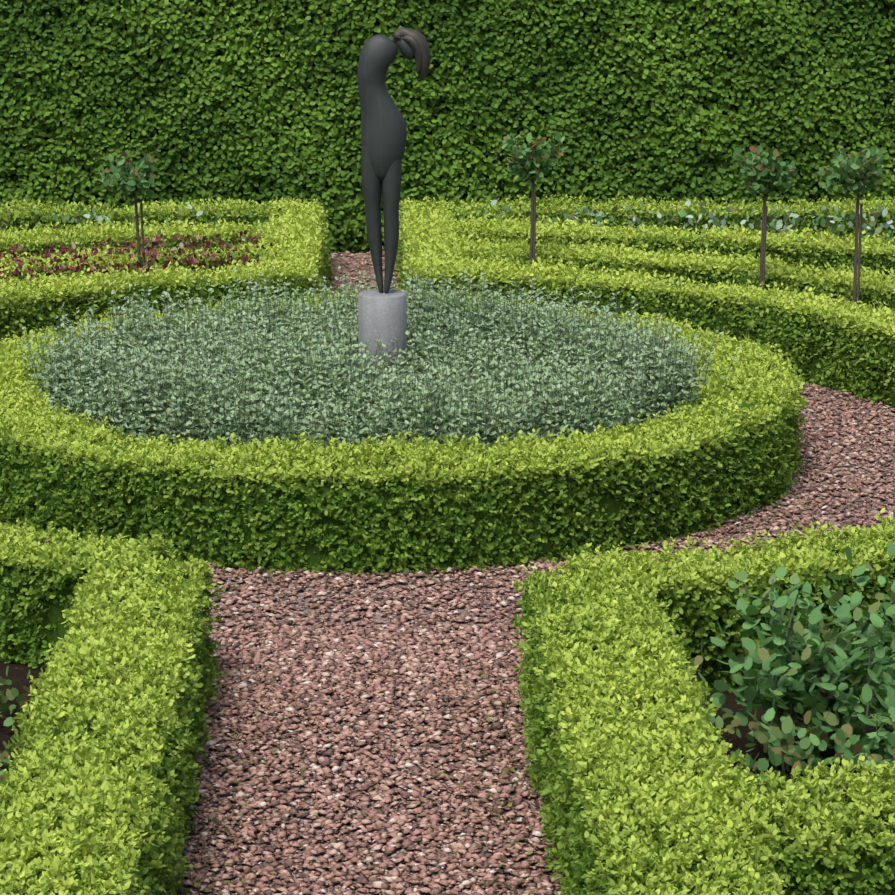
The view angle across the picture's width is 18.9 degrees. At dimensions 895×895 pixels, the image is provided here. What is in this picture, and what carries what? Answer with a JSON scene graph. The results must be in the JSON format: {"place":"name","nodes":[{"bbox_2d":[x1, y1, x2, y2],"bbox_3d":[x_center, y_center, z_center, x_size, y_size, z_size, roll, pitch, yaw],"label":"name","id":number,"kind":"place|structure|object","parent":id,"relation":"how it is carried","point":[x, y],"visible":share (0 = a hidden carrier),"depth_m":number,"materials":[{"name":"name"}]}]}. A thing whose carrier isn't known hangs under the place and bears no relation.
{"place":"outdoors","nodes":[
{"label":"outdoors","id":0,"kind":"place"},
{"bbox_2d":[0,661,46,772],"bbox_3d":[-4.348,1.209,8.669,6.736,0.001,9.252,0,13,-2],"label":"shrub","id":1,"kind":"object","parent":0,"point":[14,672],"depth_m":10.16,"materials":[{"name":"green plant"}]},
{"bbox_2d":[0,666,39,780],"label":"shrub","id":2,"kind":"object","parent":1,"relation":"on","point":[13,693],"visible":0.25,"depth_m":9.56,"materials":[{"name":"green plant"}]},
{"bbox_2d":[0,518,180,668],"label":"hedge","id":3,"kind":"object","parent":1,"relation":"on","point":[71,565],"depth_m":10.20,"materials":[{"name":"green plant"}]},
{"bbox_2d":[0,781,134,871],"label":"hedge","id":4,"kind":"object","parent":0,"point":[12,818],"depth_m":7.33,"materials":[{"name":"green plant"}]},
{"bbox_2d":[0,549,225,894],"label":"hedge","id":5,"kind":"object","parent":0,"point":[157,790],"depth_m":8.26,"materials":[{"name":"green plant"}]},
{"bbox_2d":[98,149,159,269],"bbox_3d":[-1.994,-1.310,16.898,0.370,1.123,0.442,0,13,-2],"label":"standard tree","id":6,"kind":"object","parent":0,"point":[143,179],"depth_m":16.79,"materials":[{"name":"green plant"}]},
{"bbox_2d":[0,237,278,288],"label":"hedge","id":7,"kind":"object","parent":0,"point":[124,256],"depth_m":16.97,"materials":[{"name":"green plant"}]},
{"bbox_2d":[0,230,285,280],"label":"bedding plants","id":8,"kind":"object","parent":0,"point":[19,261],"visible":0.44,"depth_m":16.62,"materials":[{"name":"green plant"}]},
{"bbox_2d":[0,256,294,344],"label":"hedge","id":9,"kind":"object","parent":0,"point":[36,290],"depth_m":15.97,"materials":[{"name":"green plant"}]},
{"bbox_2d":[0,218,295,261],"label":"hedge","id":10,"kind":"object","parent":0,"point":[86,234],"depth_m":17.86,"materials":[{"name":"green plant"}]},
{"bbox_2d":[0,197,298,234],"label":"hedge","id":11,"kind":"object","parent":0,"point":[154,211],"depth_m":18.86,"materials":[{"name":"green plant"}]},
{"bbox_2d":[252,196,332,303],"bbox_3d":[-1.015,-1.206,17.807,0.485,0.544,3.121,0,13,-2],"label":"hedge","id":12,"kind":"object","parent":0,"point":[309,219],"depth_m":17.47,"materials":[{"name":"green plant"}]},
{"bbox_2d":[394,196,474,300],"bbox_3d":[-0.107,-1.206,17.831,0.478,0.536,3.138,0,13,-2],"label":"hedge","id":13,"kind":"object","parent":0,"point":[421,247],"depth_m":17.59,"materials":[{"name":"green plant"}]},
{"bbox_2d":[0,251,894,894],"bbox_3d":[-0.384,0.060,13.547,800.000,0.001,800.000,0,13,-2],"label":"ground","id":14,"kind":"structure","parent":0,"point":[329,612],"depth_m":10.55,"materials":[{"name":"brown gravel"}]},
{"bbox_2d":[17,261,741,460],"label":"ground cover plants","id":15,"kind":"object","parent":14,"relation":"on","point":[391,406],"depth_m":12.87,"materials":[{"name":"green plant"}]},
{"bbox_2d":[0,286,807,576],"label":"ring","id":16,"kind":"object","parent":14,"relation":"on","point":[783,388],"depth_m":11.71,"materials":[{"name":"green plant"}]},
{"bbox_2d":[0,676,889,801],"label":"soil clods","id":17,"kind":"object","parent":14,"relation":"on","point":[735,741],"visible":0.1,"depth_m":9.51,"materials":[{"name":"brown soil"}]},
{"bbox_2d":[702,545,894,795],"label":"rose bush","id":18,"kind":"object","parent":17,"relation":"on","point":[770,656],"depth_m":8.89,"materials":[{"name":"green plant"}]},
{"bbox_2d":[825,686,894,786],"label":"rose bush","id":19,"kind":"object","parent":17,"relation":"on","point":[889,741],"depth_m":8.44,"materials":[{"name":"green plant"}]},
{"bbox_2d":[0,0,894,254],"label":"tall hedge","id":20,"kind":"object","parent":14,"relation":"on","point":[329,58],"depth_m":19.60,"materials":[{"name":"green plant"}]},
{"bbox_2d":[182,414,867,894],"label":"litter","id":21,"kind":"object","parent":14,"relation":"on","point":[274,744],"visible":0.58,"depth_m":9.11,"materials":[{"name":"brown gravel"}]},
{"bbox_2d":[429,255,894,409],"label":"hedge","id":22,"kind":"object","parent":14,"relation":"on","point":[845,314],"depth_m":15.58,"materials":[{"name":"green plant"}]},
{"bbox_2d":[558,508,894,694],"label":"hedge","id":23,"kind":"object","parent":14,"relation":"on","point":[693,562],"depth_m":9.97,"materials":[{"name":"green plant"}]},
{"label":"soil ring","id":24,"kind":"object","parent":14,"relation":"on","visible":0},
{"bbox_2d":[358,289,406,384],"bbox_3d":[-0.324,-0.354,13.451,0.242,0.850,0.242,0,13,-2],"label":"pedestal","id":25,"kind":"object","parent":24,"relation":"on","point":[384,313],"visible":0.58,"depth_m":13.29,"materials":[{"name":"concrete"}]},
{"bbox_2d":[357,27,430,293],"bbox_3d":[-0.262,-1.407,13.213,0.358,1.310,0.170,0,13,-2],"label":"statue","id":26,"kind":"object","parent":25,"relation":"on","point":[383,132],"visible":1,"depth_m":13.12,"materials":[{"name":"black metal"}]},
{"bbox_2d":[502,132,568,264],"bbox_3d":[0.549,-1.377,16.926,0.428,1.240,0.399,0,13,-2],"label":"standard tree","id":27,"kind":"object","parent":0,"point":[518,159],"depth_m":16.84,"materials":[{"name":"green plant"}]},
{"bbox_2d":[510,552,794,894],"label":"hedge","id":28,"kind":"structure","parent":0,"point":[584,832],"depth_m":8.14,"materials":[{"name":"green plant"}]},
{"bbox_2d":[423,211,894,278],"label":"hedge","id":29,"kind":"object","parent":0,"point":[820,242],"depth_m":17.79,"materials":[{"name":"green plant"}]},
{"bbox_2d":[425,191,894,241],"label":"hedge","id":30,"kind":"object","parent":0,"point":[555,207],"depth_m":19.02,"materials":[{"name":"green plant"}]},
{"bbox_2d":[0,202,891,241],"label":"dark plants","id":31,"kind":"object","parent":30,"relation":"on","point":[821,220],"visible":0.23,"depth_m":18.61,"materials":[{"name":"green plant"}]},
{"bbox_2d":[77,200,893,239],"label":"bedding plants","id":32,"kind":"object","parent":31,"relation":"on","point":[778,226],"visible":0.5,"depth_m":18.64,"materials":[{"name":"green plant"}]},
{"bbox_2d":[443,232,894,310],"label":"hedge","id":33,"kind":"object","parent":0,"point":[623,255],"depth_m":16.79,"materials":[{"name":"green plant"}]},
{"bbox_2d":[621,755,894,894],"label":"hedge","id":34,"kind":"object","parent":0,"point":[838,848],"depth_m":7.44,"materials":[{"name":"green plant"}]},
{"bbox_2d":[733,144,796,289],"bbox_3d":[1.897,-1.196,16.165,0.395,1.239,0.356,0,13,-2],"label":"standard tree","id":35,"kind":"object","parent":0,"point":[763,173],"depth_m":16.03,"materials":[{"name":"green plant"}]},
{"bbox_2d":[694,629,894,801],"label":"shrub","id":36,"kind":"object","parent":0,"point":[766,733],"visible":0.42,"depth_m":8.65,"materials":[{"name":"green plant"}]},
{"bbox_2d":[702,671,887,806],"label":"soil","id":37,"kind":"structure","parent":0,"point":[730,700],"depth_m":9.52,"materials":[{"name":"brown soil"}]},
{"bbox_2d":[877,542,894,680],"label":"rose bush","id":38,"kind":"object","parent":37,"relation":"on","point":[891,553],"visible":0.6,"depth_m":9.15,"materials":[{"name":"green plant"}]},
{"bbox_2d":[816,141,886,304],"bbox_3d":[2.322,-1.084,15.446,0.437,1.351,0.410,0,13,-2],"label":"standard tree","id":39,"kind":"object","parent":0,"point":[857,170],"depth_m":15.32,"materials":[{"name":"green plant"}]}
]}

